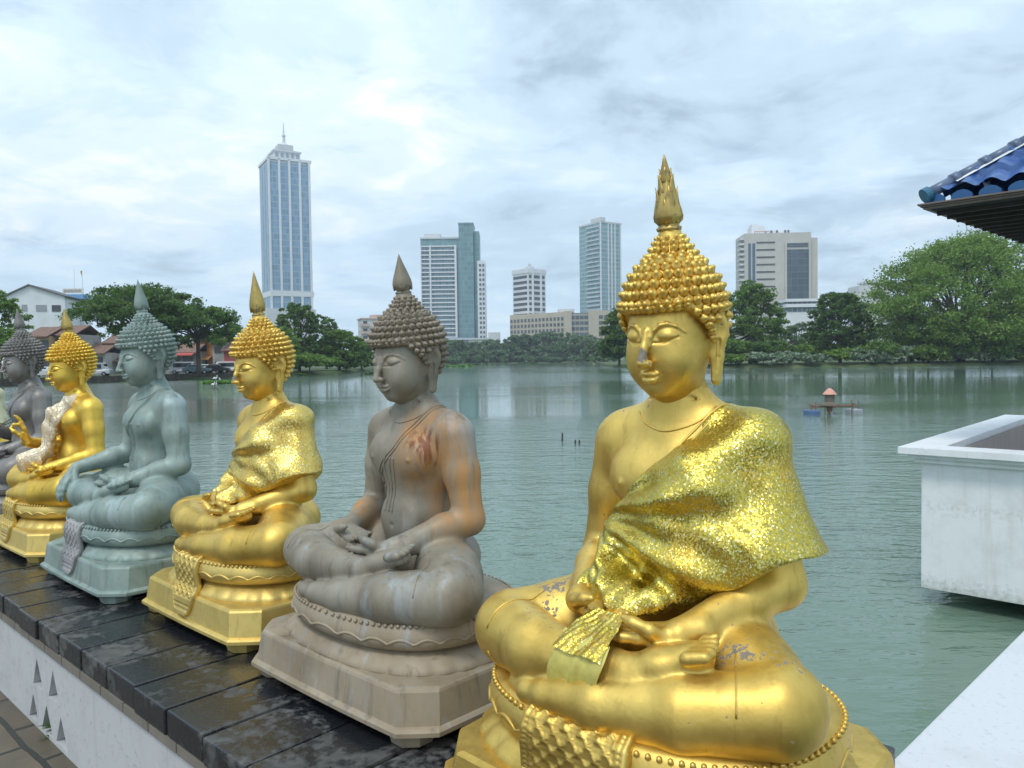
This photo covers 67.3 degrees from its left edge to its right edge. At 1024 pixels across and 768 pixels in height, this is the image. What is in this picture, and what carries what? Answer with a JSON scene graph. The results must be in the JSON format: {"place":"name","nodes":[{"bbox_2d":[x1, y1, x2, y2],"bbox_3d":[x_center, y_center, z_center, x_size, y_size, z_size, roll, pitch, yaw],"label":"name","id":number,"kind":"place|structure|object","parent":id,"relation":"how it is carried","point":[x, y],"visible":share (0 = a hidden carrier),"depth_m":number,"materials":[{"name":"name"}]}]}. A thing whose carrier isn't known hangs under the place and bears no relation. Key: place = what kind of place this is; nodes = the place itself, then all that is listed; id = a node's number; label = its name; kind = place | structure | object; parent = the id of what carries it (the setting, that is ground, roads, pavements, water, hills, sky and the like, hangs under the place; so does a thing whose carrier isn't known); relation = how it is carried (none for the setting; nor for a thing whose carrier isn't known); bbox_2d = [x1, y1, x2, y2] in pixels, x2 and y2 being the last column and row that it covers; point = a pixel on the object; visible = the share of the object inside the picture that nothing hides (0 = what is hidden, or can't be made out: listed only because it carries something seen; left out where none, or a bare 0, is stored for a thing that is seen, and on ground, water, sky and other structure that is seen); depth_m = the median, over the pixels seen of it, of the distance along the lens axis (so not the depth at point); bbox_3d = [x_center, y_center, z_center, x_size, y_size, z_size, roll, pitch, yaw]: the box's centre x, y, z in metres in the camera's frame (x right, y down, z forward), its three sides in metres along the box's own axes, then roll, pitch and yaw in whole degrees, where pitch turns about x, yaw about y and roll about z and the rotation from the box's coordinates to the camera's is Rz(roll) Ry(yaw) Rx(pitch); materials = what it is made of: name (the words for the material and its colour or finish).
{"place":"outdoors","nodes":[
{"label":"outdoors","id":0,"kind":"place"},
{"bbox_2d":[0,691,77,767],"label":"walkway","id":1,"kind":"structure","parent":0,"point":[23,744],"depth_m":2.98,"materials":[{"name":"beige tile"}]},
{"bbox_2d":[0,545,894,767],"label":"wall","id":2,"kind":"structure","parent":1,"relation":"on","point":[93,681],"depth_m":2.54,"materials":[{"name":"white paint"}]},
{"bbox_2d":[0,359,8,441],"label":"buddha statue","id":3,"kind":"object","parent":2,"relation":"on","point":[3,414],"visible":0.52,"depth_m":5.61,"materials":[{"name":"white stone"}]},
{"bbox_2d":[0,309,51,514],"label":"buddha statue","id":4,"kind":"object","parent":2,"relation":"on","point":[23,352],"visible":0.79,"depth_m":4.98,"materials":[{"name":"grey stone"}]},
{"bbox_2d":[0,309,104,562],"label":"buddha statue","id":5,"kind":"object","parent":2,"relation":"on","point":[33,518],"visible":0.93,"depth_m":4.22,"materials":[{"name":"yellow metal"}]},
{"bbox_2d":[40,279,199,603],"bbox_3d":[-1.746,0.203,3.698,0.923,1.403,0.770,1,3,43],"label":"buddha statue","id":6,"kind":"object","parent":2,"relation":"on","point":[114,544],"visible":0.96,"depth_m":3.51,"materials":[{"name":"grey stone"}]},
{"bbox_2d":[142,271,322,652],"bbox_3d":[-0.999,0.231,3.110,0.879,1.365,0.733,1,3,43],"label":"buddha statue","id":7,"kind":"object","parent":2,"relation":"on","point":[231,579],"visible":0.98,"depth_m":2.92,"materials":[{"name":"gold metal"}]},
{"bbox_2d":[251,254,512,747],"bbox_3d":[-0.324,0.258,2.457,0.896,1.335,0.748,1,3,43],"label":"buddha statue","id":8,"kind":"object","parent":2,"relation":"on","point":[395,588],"visible":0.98,"depth_m":2.26,"materials":[{"name":"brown stone"}]},
{"bbox_2d":[444,155,894,767],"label":"buddha statue","id":9,"kind":"object","parent":2,"relation":"on","point":[644,633],"visible":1,"depth_m":1.62,"materials":[{"name":"gold metal"}]},
{"bbox_2d":[895,631,1023,767],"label":"bridge parapet","id":10,"kind":"structure","parent":2,"relation":"attached to","point":[978,722],"depth_m":2.67,"materials":[{"name":"white paint"}]},
{"bbox_2d":[0,362,1023,758],"bbox_3d":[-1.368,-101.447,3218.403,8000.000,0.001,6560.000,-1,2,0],"label":"lake water","id":11,"kind":"structure","parent":0,"point":[884,644],"depth_m":16.18,"materials":[{"name":"teal liquid"}]},
{"bbox_2d":[199,379,230,383],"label":"floating plants","id":12,"kind":"object","parent":11,"relation":"on","point":[220,381],"visible":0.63,"depth_m":88.97,"materials":[{"name":"plant"}]},
{"bbox_2d":[803,388,862,415],"bbox_3d":[12.939,0.849,31.006,2.260,1.372,1.032,-1,2,-8],"label":"water aerator","id":13,"kind":"object","parent":11,"relation":"on","point":[829,403],"visible":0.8,"depth_m":30.84,"materials":[{"name":"orange metal"}]},
{"bbox_2d":[898,415,1023,604],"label":"lake terrace","id":14,"kind":"structure","parent":11,"relation":"in","point":[972,525],"depth_m":7.09,"materials":[{"name":"paint"}]},
{"bbox_2d":[917,136,1023,243],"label":"pavilion roof","id":15,"kind":"structure","parent":14,"relation":"on","point":[985,192],"depth_m":6.88,"materials":[{"name":"blue tile"}]},
{"bbox_2d":[0,0,1023,362],"label":"sky","id":16,"kind":"structure","parent":0,"point":[135,135],"materials":[{"name":"white"}]},
{"bbox_2d":[3,357,1023,384],"bbox_3d":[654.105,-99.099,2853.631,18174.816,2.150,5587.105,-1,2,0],"label":"lake bank","id":17,"kind":"structure","parent":0,"point":[318,370],"depth_m":154.72,"materials":[{"name":"green plant"}]},
{"bbox_2d":[0,327,15,383],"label":"broadleaf tree","id":18,"kind":"object","parent":17,"relation":"on","point":[6,336],"visible":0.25,"depth_m":87.91,"materials":[{"name":"green plant"}]},
{"bbox_2d":[0,290,33,334],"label":"broadleaf tree","id":19,"kind":"object","parent":17,"relation":"on","point":[11,306],"visible":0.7,"depth_m":91.71,"materials":[{"name":"green plant"}]},
{"bbox_2d":[4,284,80,332],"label":"gabled building","id":20,"kind":"structure","parent":17,"relation":"on","point":[43,306],"depth_m":164.81,"materials":[{"name":"white paint"}]},
{"bbox_2d":[36,305,46,310],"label":"window","id":21,"kind":"structure","parent":20,"relation":"in","point":[38,307],"depth_m":164.71,"materials":[{"name":"grey glass"}]},
{"bbox_2d":[30,327,60,375],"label":"shophouse","id":22,"kind":"structure","parent":17,"relation":"on","point":[43,336],"depth_m":128.22,"materials":[{"name":"brown ceramic"}]},
{"bbox_2d":[50,325,101,345],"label":"shophouse","id":23,"kind":"structure","parent":17,"relation":"on","point":[87,333],"depth_m":133.62,"materials":[{"name":"white paint"}]},
{"bbox_2d":[62,271,91,324],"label":"roof sign","id":24,"kind":"object","parent":17,"relation":"on","point":[76,290],"visible":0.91,"depth_m":174.76,"materials":[{"name":"white paint"}]},
{"bbox_2d":[92,343,117,374],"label":"shophouse","id":25,"kind":"structure","parent":17,"relation":"on","point":[101,351],"depth_m":133.19,"materials":[{"name":"white paint"}]},
{"bbox_2d":[101,335,121,373],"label":"shophouse","id":26,"kind":"structure","parent":17,"relation":"on","point":[111,340],"depth_m":135.71,"materials":[{"name":"brown ceramic"}]},
{"bbox_2d":[0,373,232,385],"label":"shore wall","id":27,"kind":"structure","parent":17,"relation":"on","point":[98,379],"depth_m":104.89,"materials":[{"name":"concrete"}]},
{"bbox_2d":[55,282,212,339],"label":"rain tree","id":28,"kind":"object","parent":17,"relation":"on","point":[117,304],"visible":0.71,"depth_m":103.70,"materials":[{"name":"green plant"}]},
{"bbox_2d":[165,342,206,373],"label":"shophouse","id":29,"kind":"structure","parent":17,"relation":"on","point":[185,354],"depth_m":133.90,"materials":[{"name":"brown ceramic"}]},
{"bbox_2d":[159,303,242,377],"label":"rain tree","id":30,"kind":"object","parent":17,"relation":"on","point":[198,334],"visible":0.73,"depth_m":110.46,"materials":[{"name":"green plant"}]},
{"bbox_2d":[200,331,226,372],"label":"shophouse","id":31,"kind":"structure","parent":17,"relation":"on","point":[208,350],"depth_m":137.84,"materials":[{"name":"orange paint"}]},
{"bbox_2d":[209,336,235,372],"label":"shophouse","id":32,"kind":"structure","parent":17,"relation":"on","point":[218,355],"depth_m":135.88,"materials":[{"name":"white paint"}]},
{"bbox_2d":[220,341,235,372],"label":"shophouse","id":33,"kind":"structure","parent":17,"relation":"on","point":[227,357],"depth_m":135.90,"materials":[{"name":"paint"}]},
{"bbox_2d":[258,122,315,345],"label":"office tower","id":34,"kind":"structure","parent":17,"relation":"on","point":[285,220],"depth_m":497.33,"materials":[{"name":"glass"}]},
{"bbox_2d":[278,326,308,369],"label":"broadleaf tree","id":35,"kind":"object","parent":17,"relation":"on","point":[288,332],"visible":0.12,"depth_m":140.45,"materials":[{"name":"green plant"}]},
{"bbox_2d":[275,302,333,370],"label":"broadleaf tree","id":36,"kind":"object","parent":17,"relation":"on","point":[300,311],"visible":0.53,"depth_m":148.67,"materials":[{"name":"green plant"}]},
{"bbox_2d":[294,353,341,372],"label":"waterside bush","id":37,"kind":"object","parent":17,"relation":"on","point":[310,360],"visible":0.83,"depth_m":137.08,"materials":[{"name":"green plant"}]},
{"bbox_2d":[305,316,344,368],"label":"broadleaf tree","id":38,"kind":"object","parent":17,"relation":"on","point":[328,326],"visible":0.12,"depth_m":183.45,"materials":[{"name":"green plant"}]},
{"bbox_2d":[306,329,369,369],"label":"broadleaf tree","id":39,"kind":"object","parent":17,"relation":"on","point":[345,339],"visible":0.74,"depth_m":153.44,"materials":[{"name":"green plant"}]},
{"bbox_2d":[347,338,373,369],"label":"broadleaf tree","id":40,"kind":"object","parent":17,"relation":"on","point":[370,362],"visible":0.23,"depth_m":175.00,"materials":[{"name":"green plant"}]},
{"bbox_2d":[357,315,377,361],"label":"apartment building","id":41,"kind":"structure","parent":17,"relation":"on","point":[365,325],"depth_m":298.62,"materials":[{"name":"beige concrete"}]},
{"bbox_2d":[420,222,486,337],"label":"apartment tower","id":42,"kind":"structure","parent":17,"relation":"on","point":[453,284],"depth_m":596.87,"materials":[{"name":"teal glass"}]},
{"bbox_2d":[444,345,463,362],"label":"tree","id":43,"kind":"object","parent":17,"relation":"on","point":[453,352],"visible":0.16,"depth_m":425.33,"materials":[{"name":"green plant"}]},
{"bbox_2d":[447,356,461,362],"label":"shrub","id":44,"kind":"object","parent":17,"relation":"on","point":[452,359],"visible":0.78,"depth_m":411.15,"materials":[{"name":"green plant"}]},
{"bbox_2d":[445,339,472,362],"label":"tree","id":45,"kind":"object","parent":17,"relation":"on","point":[458,343],"visible":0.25,"depth_m":438.02,"materials":[{"name":"green plant"}]},
{"bbox_2d":[454,341,486,350],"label":"tree","id":46,"kind":"object","parent":17,"relation":"on","point":[475,346],"visible":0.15,"depth_m":454.67,"materials":[{"name":"green plant"}]},
{"bbox_2d":[460,356,482,362],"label":"shrub","id":47,"kind":"object","parent":17,"relation":"on","point":[473,359],"visible":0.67,"depth_m":429.06,"materials":[{"name":"green plant"}]},
{"bbox_2d":[448,332,499,347],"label":"podium building","id":48,"kind":"structure","parent":17,"relation":"on","point":[494,335],"depth_m":544.28,"materials":[{"name":"concrete"}]},
{"bbox_2d":[458,349,493,362],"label":"tree","id":49,"kind":"object","parent":17,"relation":"on","point":[484,355],"visible":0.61,"depth_m":434.08,"materials":[{"name":"green plant"}]},
{"bbox_2d":[468,340,499,361],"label":"tree","id":50,"kind":"object","parent":17,"relation":"on","point":[489,346],"visible":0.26,"depth_m":457.51,"materials":[{"name":"green plant"}]},
{"bbox_2d":[483,355,508,362],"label":"shrub","id":51,"kind":"object","parent":17,"relation":"on","point":[500,359],"visible":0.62,"depth_m":443.54,"materials":[{"name":"green plant"}]},
{"bbox_2d":[482,339,520,361],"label":"tree","id":52,"kind":"object","parent":17,"relation":"on","point":[497,341],"visible":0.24,"depth_m":461.39,"materials":[{"name":"green plant"}]},
{"bbox_2d":[489,342,528,361],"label":"tree","id":53,"kind":"object","parent":17,"relation":"on","point":[508,352],"visible":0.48,"depth_m":454.90,"materials":[{"name":"green plant"}]},
{"bbox_2d":[500,355,529,361],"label":"shrub","id":54,"kind":"object","parent":17,"relation":"on","point":[520,358],"visible":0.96,"depth_m":448.40,"materials":[{"name":"green plant"}]},
{"bbox_2d":[500,335,536,356],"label":"tree","id":55,"kind":"object","parent":17,"relation":"on","point":[514,338],"visible":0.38,"depth_m":462.68,"materials":[{"name":"green plant"}]},
{"bbox_2d":[512,263,545,314],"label":"hotel tower","id":56,"kind":"structure","parent":17,"relation":"on","point":[529,289],"depth_m":614.18,"materials":[{"name":"concrete"}]},
{"bbox_2d":[510,334,550,361],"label":"tree","id":57,"kind":"object","parent":17,"relation":"on","point":[535,339],"visible":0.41,"depth_m":462.14,"materials":[{"name":"green plant"}]},
{"bbox_2d":[525,330,564,361],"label":"tree","id":58,"kind":"object","parent":17,"relation":"on","point":[542,335],"visible":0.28,"depth_m":467.76,"materials":[{"name":"green plant"}]},
{"bbox_2d":[528,343,577,361],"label":"tree","id":59,"kind":"object","parent":17,"relation":"on","point":[546,349],"visible":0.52,"depth_m":451.02,"materials":[{"name":"green plant"}]},
{"bbox_2d":[543,356,569,362],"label":"shrub","id":60,"kind":"object","parent":17,"relation":"on","point":[555,359],"visible":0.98,"depth_m":440.41,"materials":[{"name":"green plant"}]},
{"bbox_2d":[510,309,608,360],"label":"office building","id":61,"kind":"structure","parent":17,"relation":"on","point":[564,321],"depth_m":561.43,"materials":[{"name":"concrete"}]},
{"bbox_2d":[547,332,580,351],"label":"tree","id":62,"kind":"object","parent":17,"relation":"on","point":[567,334],"visible":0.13,"depth_m":469.12,"materials":[{"name":"green plant"}]},
{"bbox_2d":[551,334,594,357],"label":"tree","id":63,"kind":"object","parent":17,"relation":"on","point":[577,338],"visible":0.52,"depth_m":448.32,"materials":[{"name":"green plant"}]},
{"bbox_2d":[568,355,583,360],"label":"shrub","id":64,"kind":"object","parent":17,"relation":"on","point":[574,358],"visible":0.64,"depth_m":434.35,"materials":[{"name":"green plant"}]},
{"bbox_2d":[561,334,601,356],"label":"tree","id":65,"kind":"object","parent":17,"relation":"on","point":[576,350],"visible":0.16,"depth_m":457.16,"materials":[{"name":"green plant"}]},
{"bbox_2d":[578,340,616,361],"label":"tree","id":66,"kind":"object","parent":17,"relation":"on","point":[585,353],"visible":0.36,"depth_m":327.66,"materials":[{"name":"green plant"}]},
{"bbox_2d":[579,217,621,359],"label":"glass tower","id":67,"kind":"structure","parent":17,"relation":"on","point":[600,262],"depth_m":654.48,"materials":[{"name":"glass"}]},
{"bbox_2d":[586,355,617,362],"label":"shrub","id":68,"kind":"object","parent":17,"relation":"on","point":[595,359],"visible":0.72,"depth_m":317.98,"materials":[{"name":"green plant"}]},
{"bbox_2d":[596,307,627,365],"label":"evergreen tree","id":69,"kind":"object","parent":17,"relation":"on","point":[613,343],"visible":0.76,"depth_m":183.75,"materials":[{"name":"green plant"}]},
{"bbox_2d":[723,338,752,364],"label":"bank bush","id":70,"kind":"object","parent":17,"relation":"on","point":[737,346],"visible":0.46,"depth_m":160.63,"materials":[{"name":"green plant"}]},
{"bbox_2d":[723,353,759,364],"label":"pale shrub","id":71,"kind":"object","parent":17,"relation":"on","point":[735,358],"visible":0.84,"depth_m":157.62,"materials":[{"name":"green plant"}]},
{"bbox_2d":[727,278,793,363],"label":"broadleaf tree","id":72,"kind":"object","parent":17,"relation":"on","point":[749,297],"visible":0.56,"depth_m":167.96,"materials":[{"name":"green plant"}]},
{"bbox_2d":[745,350,786,364],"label":"pale shrub","id":73,"kind":"object","parent":17,"relation":"on","point":[761,356],"visible":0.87,"depth_m":154.68,"materials":[{"name":"green plant"}]},
{"bbox_2d":[743,339,800,352],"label":"bank bush","id":74,"kind":"object","parent":17,"relation":"on","point":[767,345],"visible":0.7,"depth_m":158.59,"materials":[{"name":"green plant"}]},
{"bbox_2d":[736,224,817,341],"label":"slab tower","id":75,"kind":"structure","parent":17,"relation":"on","point":[785,262],"depth_m":418.24,"materials":[{"name":"beige concrete"}]},
{"bbox_2d":[766,350,804,363],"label":"pale shrub","id":76,"kind":"object","parent":17,"relation":"on","point":[790,356],"visible":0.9,"depth_m":153.89,"materials":[{"name":"green plant"}]},
{"bbox_2d":[779,321,812,360],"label":"broadleaf tree","id":77,"kind":"object","parent":17,"relation":"on","point":[795,329],"visible":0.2,"depth_m":228.61,"materials":[{"name":"green plant"}]},
{"bbox_2d":[774,298,824,344],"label":"podium building","id":78,"kind":"structure","parent":17,"relation":"on","point":[798,309],"depth_m":384.38,"materials":[{"name":"white concrete"}]},
{"bbox_2d":[787,341,829,362],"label":"bank bush","id":79,"kind":"object","parent":17,"relation":"on","point":[806,348],"visible":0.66,"depth_m":161.22,"materials":[{"name":"green plant"}]},
{"bbox_2d":[795,352,835,364],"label":"pale shrub","id":80,"kind":"object","parent":17,"relation":"on","point":[816,358],"visible":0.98,"depth_m":152.72,"materials":[{"name":"green plant"}]},
{"bbox_2d":[825,346,852,361],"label":"pale shrub","id":81,"kind":"object","parent":17,"relation":"on","point":[838,353],"visible":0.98,"depth_m":152.54,"materials":[{"name":"green plant"}]},
{"bbox_2d":[797,291,881,362],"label":"broadleaf tree","id":82,"kind":"object","parent":17,"relation":"on","point":[842,306],"visible":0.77,"depth_m":162.73,"materials":[{"name":"green plant"}]},
{"bbox_2d":[849,347,887,362],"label":"pale shrub","id":83,"kind":"object","parent":17,"relation":"on","point":[863,356],"visible":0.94,"depth_m":151.38,"materials":[{"name":"green plant"}]},
{"bbox_2d":[848,280,891,341],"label":"concrete building","id":84,"kind":"structure","parent":17,"relation":"on","point":[860,288],"depth_m":279.26,"materials":[{"name":"grey concrete"}]},
{"bbox_2d":[852,338,905,362],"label":"bank bush","id":85,"kind":"object","parent":17,"relation":"on","point":[890,347],"visible":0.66,"depth_m":152.01,"materials":[{"name":"green plant"}]},
{"bbox_2d":[870,354,904,363],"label":"pale shrub","id":86,"kind":"object","parent":17,"relation":"on","point":[878,360],"visible":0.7,"depth_m":151.46,"materials":[{"name":"green plant"}]},
{"bbox_2d":[890,345,929,362],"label":"pale shrub","id":87,"kind":"object","parent":17,"relation":"on","point":[903,349],"visible":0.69,"depth_m":150.85,"materials":[{"name":"green plant"}]},
{"bbox_2d":[907,353,952,361],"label":"pale shrub","id":88,"kind":"object","parent":17,"relation":"on","point":[929,357],"visible":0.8,"depth_m":150.53,"materials":[{"name":"green plant"}]},
{"bbox_2d":[854,226,1023,361],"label":"rain tree","id":89,"kind":"object","parent":17,"relation":"on","point":[941,265],"visible":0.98,"depth_m":150.96,"materials":[{"name":"green plant"}]},
{"bbox_2d":[902,342,975,361],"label":"bank bush","id":90,"kind":"object","parent":17,"relation":"on","point":[943,350],"visible":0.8,"depth_m":150.00,"materials":[{"name":"green plant"}]},
{"bbox_2d":[950,348,977,361],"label":"pale shrub","id":91,"kind":"object","parent":17,"relation":"on","point":[955,356],"visible":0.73,"depth_m":150.32,"materials":[{"name":"green plant"}]},
{"bbox_2d":[960,348,1006,361],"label":"pale shrub","id":92,"kind":"object","parent":17,"relation":"on","point":[988,356],"visible":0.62,"depth_m":149.25,"materials":[{"name":"green plant"}]},
{"bbox_2d":[962,340,1023,360],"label":"bank bush","id":93,"kind":"object","parent":17,"relation":"on","point":[987,347],"visible":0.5,"depth_m":148.70,"materials":[{"name":"green plant"}]},
{"bbox_2d":[993,348,1022,360],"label":"pale shrub","id":94,"kind":"object","parent":17,"relation":"on","point":[1009,354],"visible":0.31,"depth_m":149.13,"materials":[{"name":"green plant"}]},
{"bbox_2d":[1014,348,1023,360],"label":"pale shrub","id":95,"kind":"object","parent":17,"relation":"on","point":[1020,356],"visible":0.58,"depth_m":148.80,"materials":[{"name":"green plant"}]},
{"label":"road","id":96,"kind":"structure","parent":0,"visible":0},
{"bbox_2d":[38,367,48,376],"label":"parked car","id":97,"kind":"object","parent":96,"relation":"on","point":[44,371],"visible":0.09,"depth_m":100.89,"materials":[{"name":"paint"}]},
{"bbox_2d":[93,363,112,375],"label":"parked van","id":98,"kind":"object","parent":96,"relation":"on","point":[102,369],"visible":0.56,"depth_m":108.75,"materials":[{"name":"paint"}]},
{"bbox_2d":[169,362,195,373],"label":"parked van","id":99,"kind":"object","parent":96,"relation":"on","point":[176,367],"visible":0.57,"depth_m":120.31,"materials":[{"name":"paint"}]},
{"bbox_2d":[182,365,211,373],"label":"parked car","id":100,"kind":"object","parent":96,"relation":"on","point":[188,369],"visible":0.9,"depth_m":119.24,"materials":[{"name":"paint"}]},
{"bbox_2d":[205,364,230,372],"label":"parked car","id":101,"kind":"object","parent":96,"relation":"on","point":[216,367],"visible":0.69,"depth_m":121.31,"materials":[{"name":"paint"}]},
{"bbox_2d":[216,361,234,372],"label":"parked van","id":102,"kind":"object","parent":96,"relation":"on","point":[231,365],"visible":0.16,"depth_m":124.17,"materials":[{"name":"paint"}]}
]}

